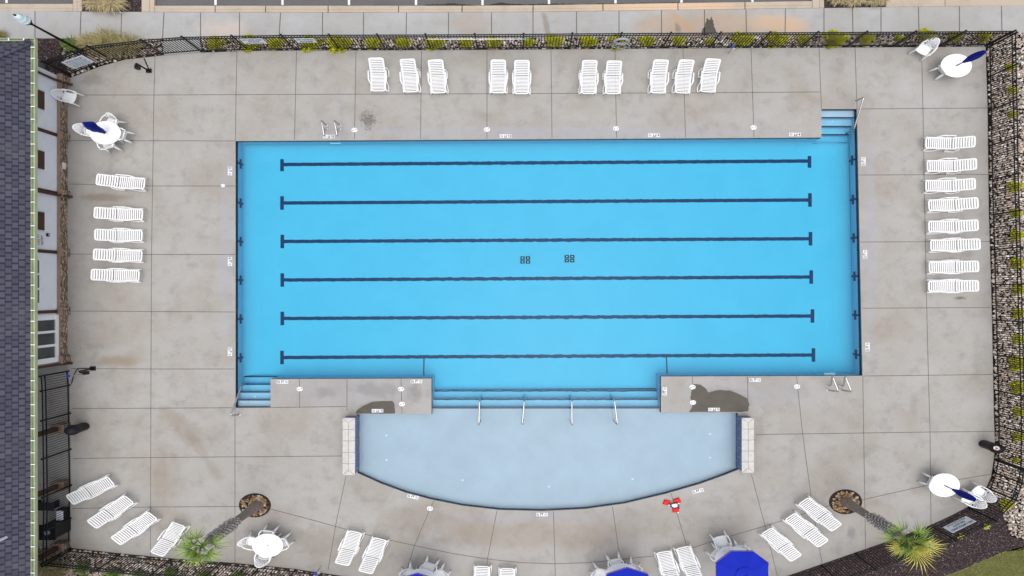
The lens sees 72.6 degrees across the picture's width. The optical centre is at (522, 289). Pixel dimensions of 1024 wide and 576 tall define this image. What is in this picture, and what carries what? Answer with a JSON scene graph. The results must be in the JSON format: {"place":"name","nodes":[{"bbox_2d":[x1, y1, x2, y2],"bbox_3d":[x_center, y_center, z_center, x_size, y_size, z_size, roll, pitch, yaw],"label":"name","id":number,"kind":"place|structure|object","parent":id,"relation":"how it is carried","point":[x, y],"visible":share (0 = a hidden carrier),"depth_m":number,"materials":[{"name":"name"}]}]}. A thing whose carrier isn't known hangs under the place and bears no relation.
{"place":"outdoors","nodes":[
{"label":"outdoors","id":0,"kind":"place"},
{"bbox_2d":[163,39,202,54],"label":"gate path","id":1,"kind":"structure","parent":0,"point":[181,47],"depth_m":26.51,"materials":[{"name":"concrete"}]},
{"bbox_2d":[0,6,1023,39],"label":"sidewalk","id":2,"kind":"structure","parent":0,"point":[64,24],"depth_m":26.50,"materials":[{"name":"concrete"}]},
{"bbox_2d":[38,47,994,575],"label":"pool deck","id":3,"kind":"structure","parent":0,"point":[168,379],"depth_m":26.50,"materials":[{"name":"concrete"}]},
{"bbox_2d":[0,38,72,575],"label":"pool house","id":4,"kind":"structure","parent":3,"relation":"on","point":[35,196],"depth_m":23.70,"materials":[{"name":"white"}]},
{"bbox_2d":[38,315,58,364],"bbox_3d":[-17.343,1.795,25.114,0.073,1.828,1.757,0,90,0],"label":"window","id":5,"kind":"structure","parent":4,"relation":"in","point":[48,325],"depth_m":25.49,"materials":[{"name":"white glass"}]},
{"bbox_2d":[38,370,71,564],"bbox_3d":[-17.175,6.431,25.695,0.129,1.640,6.770,0,90,0],"label":"metal fence","id":6,"kind":"object","parent":3,"relation":"on","point":[47,473],"visible":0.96,"depth_m":25.44,"materials":[{"name":"black metal"}]},
{"bbox_2d":[39,518,70,539],"bbox_3d":[-17.423,8.892,26.020,0.620,0.960,0.560,0,90,0],"label":"waste bin","id":7,"kind":"object","parent":3,"relation":"on","point":[62,529],"visible":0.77,"depth_m":25.71,"materials":[{"name":"black plastic"}]},
{"bbox_2d":[50,89,85,107],"bbox_3d":[-16.990,-7.225,26.061,0.767,0.896,0.492,13,90,0],"label":"plastic chair","id":8,"kind":"object","parent":3,"relation":"on","point":[68,97],"visible":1,"depth_m":26.04,"materials":[{"name":"white plastic"}]},
{"bbox_2d":[64,422,89,434],"bbox_3d":[-16.630,5.178,26.008,0.513,0.984,0.378,0,90,0],"label":"waste bin","id":9,"kind":"object","parent":3,"relation":"on","point":[75,429],"visible":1,"depth_m":25.71,"materials":[{"name":"grey plastic"}]},
{"bbox_2d":[72,123,89,136],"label":"plastic chair","id":10,"kind":"object","parent":3,"relation":"on","point":[81,128],"visible":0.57,"depth_m":25.86,"materials":[{"name":"plastic"}]},
{"bbox_2d":[66,474,119,504],"bbox_3d":[-16.138,7.490,26.205,1.679,0.585,0.592,-25,90,0],"label":"sun lounger","id":11,"kind":"object","parent":3,"relation":"on","point":[91,489],"visible":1,"depth_m":26.14,"materials":[{"name":"white plastic"}]},
{"bbox_2d":[90,121,124,144],"bbox_3d":[-15.428,-5.811,26.135,1.160,0.738,0.870,0,90,0],"label":"round table","id":12,"kind":"object","parent":3,"relation":"on","point":[112,134],"visible":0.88,"depth_m":25.77,"materials":[{"name":"white plastic"}]},
{"bbox_2d":[82,121,105,133],"bbox_3d":[-15.395,-5.828,25.425,0.466,2.151,0.334,0,90,0],"label":"folded umbrella","id":13,"kind":"object","parent":12,"relation":"in","point":[92,126],"visible":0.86,"depth_m":24.84,"materials":[{"name":"blue fabric"}]},
{"bbox_2d":[87,493,138,527],"bbox_3d":[-15.370,8.277,26.169,1.630,0.657,0.623,-35,90,0],"label":"sun lounger","id":14,"kind":"object","parent":3,"relation":"on","point":[118,514],"visible":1,"depth_m":26.14,"materials":[{"name":"white plastic"}]},
{"bbox_2d":[90,268,142,282],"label":"sun lounger","id":15,"kind":"object","parent":3,"relation":"on","point":[117,271],"visible":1,"depth_m":26.13,"materials":[{"name":"white plastic"}]},
{"bbox_2d":[93,248,144,262],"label":"sun lounger","id":16,"kind":"object","parent":3,"relation":"on","point":[132,253],"visible":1,"depth_m":26.14,"materials":[{"name":"white plastic"}]},
{"bbox_2d":[93,206,145,221],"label":"sun lounger","id":17,"kind":"object","parent":3,"relation":"on","point":[124,212],"visible":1,"depth_m":26.14,"materials":[{"name":"white plastic"}]},
{"bbox_2d":[94,228,144,242],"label":"sun lounger","id":18,"kind":"object","parent":3,"relation":"on","point":[122,231],"visible":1,"depth_m":26.14,"materials":[{"name":"white plastic"}]},
{"bbox_2d":[95,174,148,191],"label":"sun lounger","id":19,"kind":"object","parent":3,"relation":"on","point":[126,182],"visible":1,"depth_m":26.14,"materials":[{"name":"white plastic"}]},
{"bbox_2d":[111,509,161,544],"bbox_3d":[-14.483,8.888,26.169,1.624,0.657,0.624,-35,90,0],"label":"sun lounger","id":20,"kind":"object","parent":3,"relation":"on","point":[141,530],"visible":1,"depth_m":26.14,"materials":[{"name":"white plastic"}]},
{"bbox_2d":[150,519,189,556],"bbox_3d":[-13.216,9.292,26.151,0.688,0.694,1.317,34,90,0],"label":"sun lounger","id":21,"kind":"object","parent":3,"relation":"on","point":[168,533],"visible":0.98,"depth_m":26.14,"materials":[{"name":"white plastic"}]},
{"bbox_2d":[41,549,323,575],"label":"metal fence","id":22,"kind":"object","parent":3,"relation":"on","point":[129,571],"visible":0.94,"depth_m":25.79,"materials":[{"name":"black metal"}]},
{"bbox_2d":[237,530,255,550],"bbox_3d":[-10.108,9.392,26.061,0.769,0.896,0.496,16,90,0],"label":"plastic chair","id":23,"kind":"object","parent":3,"relation":"on","point":[248,541],"visible":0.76,"depth_m":25.93,"materials":[{"name":"plastic"}]},
{"bbox_2d":[239,493,270,516],"bbox_3d":[-10.164,8.179,26.453,1.219,0.113,0.914,0,90,0],"label":"rock planter","id":24,"kind":"object","parent":3,"relation":"on","point":[246,501],"visible":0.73,"depth_m":26.45,"materials":[{"name":"gravel"}]},
{"bbox_2d":[171,501,263,567],"bbox_3d":[-10.103,8.046,23.861,1.923,5.277,1.431,0,90,0],"label":"palm tree","id":25,"kind":"object","parent":24,"relation":"on","point":[215,536],"visible":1,"depth_m":21.97,"materials":[{"name":"green plant"}]},
{"bbox_2d":[254,553,273,567],"bbox_3d":[-9.617,9.935,26.061,0.669,0.896,0.570,11,90,0],"label":"plastic chair","id":26,"kind":"object","parent":3,"relation":"on","point":[261,561],"visible":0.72,"depth_m":25.87,"materials":[{"name":"white plastic"}]},
{"bbox_2d":[252,532,282,556],"bbox_3d":[-9.423,9.441,26.135,1.160,0.738,0.870,0,90,0],"label":"round table","id":27,"kind":"object","parent":3,"relation":"on","point":[267,545],"visible":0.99,"depth_m":25.77,"materials":[{"name":"white plastic"}]},
{"bbox_2d":[335,528,364,565],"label":"sun lounger","id":28,"kind":"object","parent":3,"relation":"on","point":[357,547],"visible":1,"depth_m":26.14,"materials":[{"name":"white plastic"}]},
{"bbox_2d":[358,535,389,573],"bbox_3d":[-5.586,9.903,26.169,0.715,0.657,1.330,23,90,0],"label":"sun lounger","id":29,"kind":"object","parent":3,"relation":"on","point":[380,554],"visible":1,"depth_m":26.14,"materials":[{"name":"white plastic"}]},
{"bbox_2d":[356,401,394,413],"bbox_3d":[-5.594,4.456,26.495,1.511,0.001,0.485,0,90,0],"label":"wet patch","id":30,"kind":"object","parent":3,"relation":"on","point":[387,407],"visible":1,"depth_m":26.50,"materials":[{"name":"concrete"}]},
{"bbox_2d":[367,57,389,92],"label":"sun lounger","id":31,"kind":"object","parent":3,"relation":"on","point":[385,76],"visible":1,"depth_m":26.14,"materials":[{"name":"white plastic"}]},
{"bbox_2d":[399,58,420,93],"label":"sun lounger","id":32,"kind":"object","parent":3,"relation":"on","point":[417,75],"visible":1,"depth_m":26.14,"materials":[{"name":"white plastic"}]},
{"bbox_2d":[419,555,440,573],"bbox_3d":[-3.500,10.348,26.061,0.609,0.896,0.656,29,90,0],"label":"plastic chair","id":33,"kind":"object","parent":3,"relation":"on","point":[427,565],"visible":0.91,"depth_m":26.08,"materials":[{"name":"plastic"}]},
{"bbox_2d":[427,59,448,94],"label":"sun lounger","id":34,"kind":"object","parent":3,"relation":"on","point":[430,78],"visible":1,"depth_m":26.14,"materials":[{"name":"white plastic"}]},
{"bbox_2d":[488,59,507,94],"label":"sun lounger","id":35,"kind":"object","parent":3,"relation":"on","point":[504,82],"visible":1,"depth_m":26.13,"materials":[{"name":"white plastic"}]},
{"bbox_2d":[38,51,993,575],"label":"deck joints","id":36,"kind":"object","parent":3,"relation":"on","point":[928,375],"visible":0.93,"depth_m":26.50,"materials":[{"name":"grey concrete"}]},
{"bbox_2d":[512,60,531,94],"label":"sun lounger","id":37,"kind":"object","parent":3,"relation":"on","point":[514,76],"visible":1,"depth_m":26.14,"materials":[{"name":"white plastic"}]},
{"bbox_2d":[40,29,1016,75],"bbox_3d":[0.207,-9.092,25.720,34.917,1.590,0.798,-2,90,0],"label":"metal fence","id":38,"kind":"object","parent":3,"relation":"on","point":[720,34],"visible":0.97,"depth_m":25.54,"materials":[{"name":"black metal"}]},
{"bbox_2d":[61,55,93,68],"bbox_3d":[-16.363,-8.392,25.675,0.805,0.750,0.010,-19,90,0],"label":"sign","id":39,"kind":"object","parent":38,"relation":"attached to","point":[77,61],"visible":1,"depth_m":25.66,"materials":[{"name":"white metal"}]},
{"bbox_2d":[238,109,861,510],"bbox_3d":[1.045,0.665,27.125,25.080,1.190,16.150,0,90,0],"label":"pool basin","id":40,"kind":"object","parent":3,"relation":"in","point":[548,259],"visible":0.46,"depth_m":27.52,"materials":[{"name":"tile"}]},
{"bbox_2d":[280,156,810,170],"bbox_3d":[0.917,-5.020,27.514,20.956,0.005,0.534,0,90,0],"label":"lane line","id":41,"kind":"object","parent":40,"relation":"on","point":[283,164],"visible":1,"depth_m":27.51,"materials":[{"name":"tile"}]},
{"bbox_2d":[238,111,853,405],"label":"pool steps","id":42,"kind":"structure","parent":40,"relation":"on","point":[601,394],"depth_m":27.14,"materials":[{"name":"blue tile"}]},
{"bbox_2d":[238,117,853,408],"bbox_3d":[2.208,1.698,27.041,25.993,0.578,7.692,-24,90,0],"label":"step nosing","id":43,"kind":"object","parent":42,"relation":"on","point":[524,390],"visible":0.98,"depth_m":27.01,"materials":[{"name":"tile"}]},
{"bbox_2d":[280,193,811,209],"bbox_3d":[0.927,-3.491,27.514,20.975,0.005,0.533,0,90,0],"label":"lane line","id":44,"kind":"object","parent":40,"relation":"on","point":[808,200],"visible":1,"depth_m":27.51,"materials":[{"name":"tile"}]},
{"bbox_2d":[280,232,811,247],"bbox_3d":[0.942,-1.968,27.514,20.984,0.005,0.533,0,90,0],"label":"lane line","id":45,"kind":"object","parent":40,"relation":"on","point":[283,241],"visible":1,"depth_m":27.51,"materials":[{"name":"tile"}]},
{"bbox_2d":[280,270,812,286],"bbox_3d":[0.957,-0.454,27.514,21.014,0.005,0.533,0,90,0],"label":"lane line","id":46,"kind":"object","parent":40,"relation":"on","point":[809,277],"visible":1,"depth_m":27.51,"materials":[{"name":"tile"}]},
{"bbox_2d":[280,309,813,324],"bbox_3d":[0.981,1.075,27.514,21.063,0.005,0.533,0,90,0],"label":"lane line","id":47,"kind":"object","parent":40,"relation":"on","point":[283,318],"visible":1,"depth_m":27.51,"materials":[{"name":"tile"}]},
{"bbox_2d":[359,408,735,508],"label":"wading floor","id":48,"kind":"structure","parent":40,"relation":"on","point":[502,458],"depth_m":26.77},
{"bbox_2d":[343,415,358,474],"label":"tiled wall","id":49,"kind":"structure","parent":48,"relation":"on","point":[350,445],"depth_m":25.92,"materials":[{"name":"white tile"}]},
{"bbox_2d":[736,415,753,472],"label":"tiled wall","id":50,"kind":"structure","parent":48,"relation":"on","point":[744,444],"depth_m":25.92,"materials":[{"name":"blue tile"}]},
{"bbox_2d":[280,348,814,363],"bbox_3d":[0.996,2.614,27.514,21.112,0.005,0.533,0,90,0],"label":"lane line","id":51,"kind":"object","parent":40,"relation":"on","point":[283,357],"visible":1,"depth_m":27.51,"materials":[{"name":"tile"}]},
{"bbox_2d":[243,141,853,375],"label":"wall","id":52,"kind":"structure","parent":40,"relation":"on","point":[836,155],"depth_m":27.46,"materials":[{"name":"paint"}]},
{"bbox_2d":[236,110,861,509],"bbox_3d":[1.007,0.760,26.635,23.810,0.170,15.260,0,90,0],"label":"waterline tile","id":53,"kind":"object","parent":40,"relation":"attached to","point":[660,376],"visible":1,"depth_m":26.63,"materials":[{"name":"blue tile"}]},
{"bbox_2d":[578,60,598,94],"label":"sun lounger","id":54,"kind":"object","parent":3,"relation":"on","point":[581,72],"visible":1,"depth_m":26.14,"materials":[{"name":"white plastic"}]},
{"bbox_2d":[602,60,622,94],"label":"sun lounger","id":55,"kind":"object","parent":3,"relation":"on","point":[605,77],"visible":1,"depth_m":26.13,"materials":[{"name":"white plastic"}]},
{"bbox_2d":[606,567,648,575],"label":"open umbrella","id":56,"kind":"object","parent":3,"relation":"on","point":[627,571],"visible":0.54,"depth_m":24.45,"materials":[{"name":"fabric"}]},
{"bbox_2d":[647,59,668,94],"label":"sun lounger","id":57,"kind":"object","parent":3,"relation":"on","point":[663,61],"visible":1,"depth_m":26.14,"materials":[{"name":"white plastic"}]},
{"bbox_2d":[653,548,679,575],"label":"sun lounger","id":58,"kind":"object","parent":3,"relation":"on","point":[675,567],"visible":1,"depth_m":26.15,"materials":[{"name":"white plastic"}]},
{"bbox_2d":[671,59,694,94],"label":"sun lounger","id":59,"kind":"object","parent":3,"relation":"on","point":[689,85],"visible":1,"depth_m":26.13,"materials":[{"name":"white plastic"}]},
{"bbox_2d":[673,543,702,575],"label":"sun lounger","id":60,"kind":"object","parent":3,"relation":"on","point":[682,566],"visible":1,"depth_m":26.14,"materials":[{"name":"white plastic"}]},
{"bbox_2d":[697,58,720,93],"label":"sun lounger","id":61,"kind":"object","parent":3,"relation":"on","point":[709,77],"visible":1,"depth_m":26.14,"materials":[{"name":"white plastic"}]},
{"bbox_2d":[690,384,748,411],"bbox_3d":[7.475,4.106,26.495,2.309,0.001,1.070,0,90,0],"label":"wet patch","id":62,"kind":"object","parent":3,"relation":"on","point":[722,400],"visible":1,"depth_m":26.50,"materials":[{"name":"concrete"}]},
{"bbox_2d":[708,529,731,553],"bbox_3d":[7.429,9.431,26.061,0.672,0.896,0.572,-13,90,0],"label":"plastic chair","id":63,"kind":"object","parent":3,"relation":"on","point":[721,541],"visible":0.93,"depth_m":26.07,"materials":[{"name":"white plastic"}]},
{"bbox_2d":[715,550,768,575],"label":"open umbrella","id":64,"kind":"object","parent":3,"relation":"on","point":[741,563],"visible":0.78,"depth_m":24.35,"materials":[{"name":"fabric"}]},
{"bbox_2d":[758,525,801,561],"bbox_3d":[9.667,9.509,26.205,1.533,0.585,0.646,42,90,0],"label":"sun lounger","id":65,"kind":"object","parent":3,"relation":"on","point":[777,532],"visible":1,"depth_m":26.14,"materials":[{"name":"white plastic"}]},
{"bbox_2d":[781,510,827,546],"bbox_3d":[10.610,8.967,26.205,1.629,0.585,0.636,39,90,0],"label":"sun lounger","id":66,"kind":"object","parent":3,"relation":"on","point":[815,528],"visible":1,"depth_m":26.14,"materials":[{"name":"white plastic"}]},
{"bbox_2d":[794,495,841,530],"bbox_3d":[11.114,8.378,26.205,1.617,0.585,0.635,39,90,0],"label":"sun lounger","id":67,"kind":"object","parent":3,"relation":"on","point":[819,506],"visible":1,"depth_m":26.14,"materials":[{"name":"white plastic"}]},
{"bbox_2d":[829,489,861,513],"bbox_3d":[12.273,8.046,26.452,1.257,0.113,0.943,0,90,0],"label":"rock planter","id":68,"kind":"object","parent":3,"relation":"on","point":[834,502],"visible":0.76,"depth_m":26.45,"materials":[{"name":"gravel"}]},
{"bbox_2d":[839,497,949,573],"bbox_3d":[12.421,8.011,23.951,2.037,5.099,1.689,39,90,0],"label":"palm tree","id":69,"kind":"object","parent":68,"relation":"on","point":[885,526],"visible":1,"depth_m":22.29,"materials":[{"name":"green plant"}]},
{"bbox_2d":[796,460,1023,575],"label":"metal fence","id":70,"kind":"object","parent":3,"relation":"on","point":[940,531],"visible":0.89,"depth_m":25.58,"materials":[{"name":"black metal"}]},
{"bbox_2d":[943,516,975,532],"bbox_3d":[16.149,8.665,25.780,0.973,0.600,0.010,-26,90,0],"label":"sign","id":71,"kind":"object","parent":70,"relation":"attached to","point":[959,524],"visible":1,"depth_m":25.77,"materials":[{"name":"white metal"}]},
{"bbox_2d":[907,37,939,61],"bbox_3d":[15.042,-9.014,26.061,0.578,0.896,0.702,41,90,0],"label":"plastic chair","id":72,"kind":"object","parent":3,"relation":"on","point":[922,48],"visible":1,"depth_m":26.06,"materials":[{"name":"white plastic"}]},
{"bbox_2d":[924,473,959,496],"bbox_3d":[15.594,7.215,26.135,1.160,0.738,0.870,0,90,0],"label":"round table","id":73,"kind":"object","parent":3,"relation":"on","point":[939,484],"visible":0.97,"depth_m":25.77,"materials":[{"name":"white plastic"}]},
{"bbox_2d":[922,177,975,193],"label":"sun lounger","id":74,"kind":"object","parent":3,"relation":"on","point":[940,189],"visible":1,"depth_m":26.13,"materials":[{"name":"white plastic"}]},
{"bbox_2d":[922,135,975,151],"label":"sun lounger","id":75,"kind":"object","parent":3,"relation":"on","point":[938,138],"visible":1,"depth_m":26.13,"materials":[{"name":"white plastic"}]},
{"bbox_2d":[924,158,976,174],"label":"sun lounger","id":76,"kind":"object","parent":3,"relation":"on","point":[947,165],"visible":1,"depth_m":26.14,"materials":[{"name":"white plastic"}]},
{"bbox_2d":[925,259,978,273],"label":"sun lounger","id":77,"kind":"object","parent":3,"relation":"on","point":[948,265],"visible":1,"depth_m":26.14,"materials":[{"name":"white plastic"}]},
{"bbox_2d":[925,279,978,292],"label":"sun lounger","id":78,"kind":"object","parent":3,"relation":"on","point":[941,288],"visible":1,"depth_m":26.14,"materials":[{"name":"white plastic"}]},
{"bbox_2d":[925,197,978,212],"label":"sun lounger","id":79,"kind":"object","parent":3,"relation":"on","point":[942,209],"visible":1,"depth_m":26.13,"materials":[{"name":"white plastic"}]},
{"bbox_2d":[925,219,978,233],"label":"sun lounger","id":80,"kind":"object","parent":3,"relation":"on","point":[941,230],"visible":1,"depth_m":26.13,"materials":[{"name":"white plastic"}]},
{"bbox_2d":[928,476,976,501],"bbox_3d":[15.627,7.233,25.351,0.465,2.301,0.335,0,90,0],"label":"folded umbrella","id":81,"kind":"object","parent":3,"relation":"on","point":[965,495],"visible":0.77,"depth_m":24.70,"materials":[{"name":"blue fabric"}]},
{"bbox_2d":[936,54,971,77],"bbox_3d":[16.038,-8.296,26.135,1.160,0.738,0.870,0,90,0],"label":"round table","id":82,"kind":"object","parent":3,"relation":"on","point":[949,63],"visible":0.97,"depth_m":25.77,"materials":[{"name":"white plastic"}]},
{"bbox_2d":[927,237,980,252],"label":"sun lounger","id":83,"kind":"object","parent":3,"relation":"on","point":[942,249],"visible":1,"depth_m":26.13,"materials":[{"name":"white plastic"}]},
{"bbox_2d":[951,487,987,508],"bbox_3d":[16.730,7.820,26.061,0.758,0.896,0.526,30,90,0],"label":"plastic chair","id":84,"kind":"object","parent":3,"relation":"on","point":[969,502],"visible":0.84,"depth_m":25.91,"materials":[{"name":"white plastic"}]},
{"bbox_2d":[960,480,996,502],"bbox_3d":[17.083,7.576,26.061,0.752,0.896,0.535,33,90,0],"label":"plastic chair","id":85,"kind":"object","parent":3,"relation":"on","point":[979,491],"visible":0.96,"depth_m":25.99,"materials":[{"name":"white plastic"}]},
{"bbox_2d":[979,440,1004,452],"bbox_3d":[17.513,5.843,25.998,0.513,1.004,0.378,0,90,0],"label":"waste bin","id":86,"kind":"object","parent":3,"relation":"on","point":[993,447],"visible":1,"depth_m":25.72,"materials":[{"name":"black plastic"}]},
{"bbox_2d":[987,31,1023,469],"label":"metal fence","id":87,"kind":"object","parent":3,"relation":"on","point":[1016,240],"visible":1,"depth_m":25.61,"materials":[{"name":"black metal"}]},
{"bbox_2d":[62,7,1023,539],"bbox_3d":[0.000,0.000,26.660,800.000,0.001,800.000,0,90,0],"label":"ground","id":88,"kind":"structure","parent":0,"point":[1018,535],"depth_m":26.66,"materials":[{"name":"stone"}]},
{"bbox_2d":[37,39,71,77],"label":"bark mulch","id":89,"kind":"object","parent":88,"relation":"on","point":[49,54],"visible":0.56,"depth_m":26.53,"materials":[{"name":"brown wood"}]},
{"bbox_2d":[82,0,141,11],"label":"mulch bed","id":90,"kind":"object","parent":88,"relation":"on","point":[124,6],"visible":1,"depth_m":26.53,"materials":[{"name":"wood"}]},
{"bbox_2d":[73,0,107,14],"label":"winter shrub","id":91,"kind":"object","parent":90,"relation":"on","point":[85,2],"visible":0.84,"depth_m":26.20,"materials":[{"name":"beige plant"}]},
{"bbox_2d":[87,0,127,16],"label":"winter shrub","id":92,"kind":"object","parent":90,"relation":"on","point":[113,4],"visible":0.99,"depth_m":26.20,"materials":[{"name":"beige plant"}]},
{"bbox_2d":[62,38,163,76],"bbox_3d":[-15.599,-8.850,26.553,3.900,0.164,1.466,0,90,0],"label":"river rock bed","id":93,"kind":"object","parent":88,"relation":"on","point":[83,70],"visible":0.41,"depth_m":26.52,"materials":[{"name":"grey stone"}]},
{"bbox_2d":[13,14,87,54],"bbox_3d":[-16.625,-9.006,24.631,0.410,3.738,0.308,0,90,0],"label":"street lamp","id":94,"kind":"object","parent":93,"relation":"on","point":[22,19],"visible":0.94,"depth_m":23.40,"materials":[{"name":"black metal"}]},
{"bbox_2d":[71,32,95,54],"bbox_3d":[-16.418,-9.332,26.348,1.305,0.385,1.146,-41,90,0],"label":"grass clump","id":95,"kind":"object","parent":93,"relation":"on","point":[82,43],"visible":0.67,"depth_m":26.25,"materials":[{"name":"beige plant"}]},
{"bbox_2d":[82,22,129,60],"bbox_3d":[-15.651,-9.287,26.265,2.064,0.550,1.545,0,90,0],"label":"grass clump","id":96,"kind":"object","parent":93,"relation":"on","point":[101,37],"visible":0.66,"depth_m":26.12,"materials":[{"name":"beige plant"}]},
{"bbox_2d":[106,31,144,58],"bbox_3d":[-14.899,-9.235,26.293,1.671,0.494,1.223,0,90,0],"label":"grass clump","id":97,"kind":"object","parent":93,"relation":"on","point":[128,37],"visible":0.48,"depth_m":26.18,"materials":[{"name":"beige plant"}]},
{"bbox_2d":[38,546,338,575],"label":"river rock bed","id":98,"kind":"object","parent":88,"relation":"on","point":[95,573],"visible":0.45,"depth_m":26.52,"materials":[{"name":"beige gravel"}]},
{"bbox_2d":[38,558,71,575],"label":"grass clump","id":99,"kind":"object","parent":98,"relation":"on","point":[59,571],"visible":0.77,"depth_m":26.26,"materials":[{"name":"plant"}]},
{"bbox_2d":[0,0,810,6],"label":"parking lot","id":100,"kind":"structure","parent":88,"relation":"on","point":[328,3],"depth_m":26.63,"materials":[{"name":"grey asphalt"}]},
{"bbox_2d":[423,2,679,6],"bbox_3d":[1.049,-10.899,26.626,9.917,0.001,0.177,0,90,0],"label":"wet patch","id":101,"kind":"object","parent":100,"relation":"on","point":[452,4],"visible":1,"depth_m":26.63,"materials":[{"name":"concrete"}]},
{"bbox_2d":[0,0,1023,12],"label":"curb","id":102,"kind":"structure","parent":88,"relation":"on","point":[149,6],"depth_m":26.51,"materials":[{"name":"concrete"}]},
{"bbox_2d":[201,34,989,51],"bbox_3d":[2.834,-9.445,26.540,30.151,0.148,0.579,0,90,0],"label":"river rock bed","id":103,"kind":"object","parent":88,"relation":"on","point":[506,42],"visible":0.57,"depth_m":26.52,"materials":[{"name":"grey stone"}]},
{"bbox_2d":[326,38,352,53],"bbox_3d":[-6.948,-9.308,26.333,1.094,0.452,0.736,0,90,0],"label":"golden shrub","id":104,"kind":"object","parent":103,"relation":"on","point":[334,49],"visible":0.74,"depth_m":26.35,"materials":[{"name":"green plant"}]},
{"bbox_2d":[822,29,849,48],"bbox_3d":[11.882,-9.542,26.332,1.021,0.453,0.741,-18,90,0],"label":"golden shrub","id":105,"kind":"object","parent":103,"relation":"on","point":[833,30],"visible":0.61,"depth_m":26.34,"materials":[{"name":"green plant"}]},
{"bbox_2d":[788,495,1023,575],"bbox_3d":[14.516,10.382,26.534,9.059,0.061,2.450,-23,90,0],"label":"bark mulch","id":106,"kind":"object","parent":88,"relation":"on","point":[955,551],"visible":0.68,"depth_m":26.53,"materials":[{"name":"brown wood"}]},
{"bbox_2d":[986,32,1023,538],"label":"river rock bed","id":107,"kind":"object","parent":88,"relation":"on","point":[1020,73],"visible":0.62,"depth_m":26.52,"materials":[{"name":"grey stone"}]},
{"bbox_2d":[947,547,1023,575],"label":"lawn","id":108,"kind":"structure","parent":0,"point":[983,561],"depth_m":26.56,"materials":[{"name":"green plant"}]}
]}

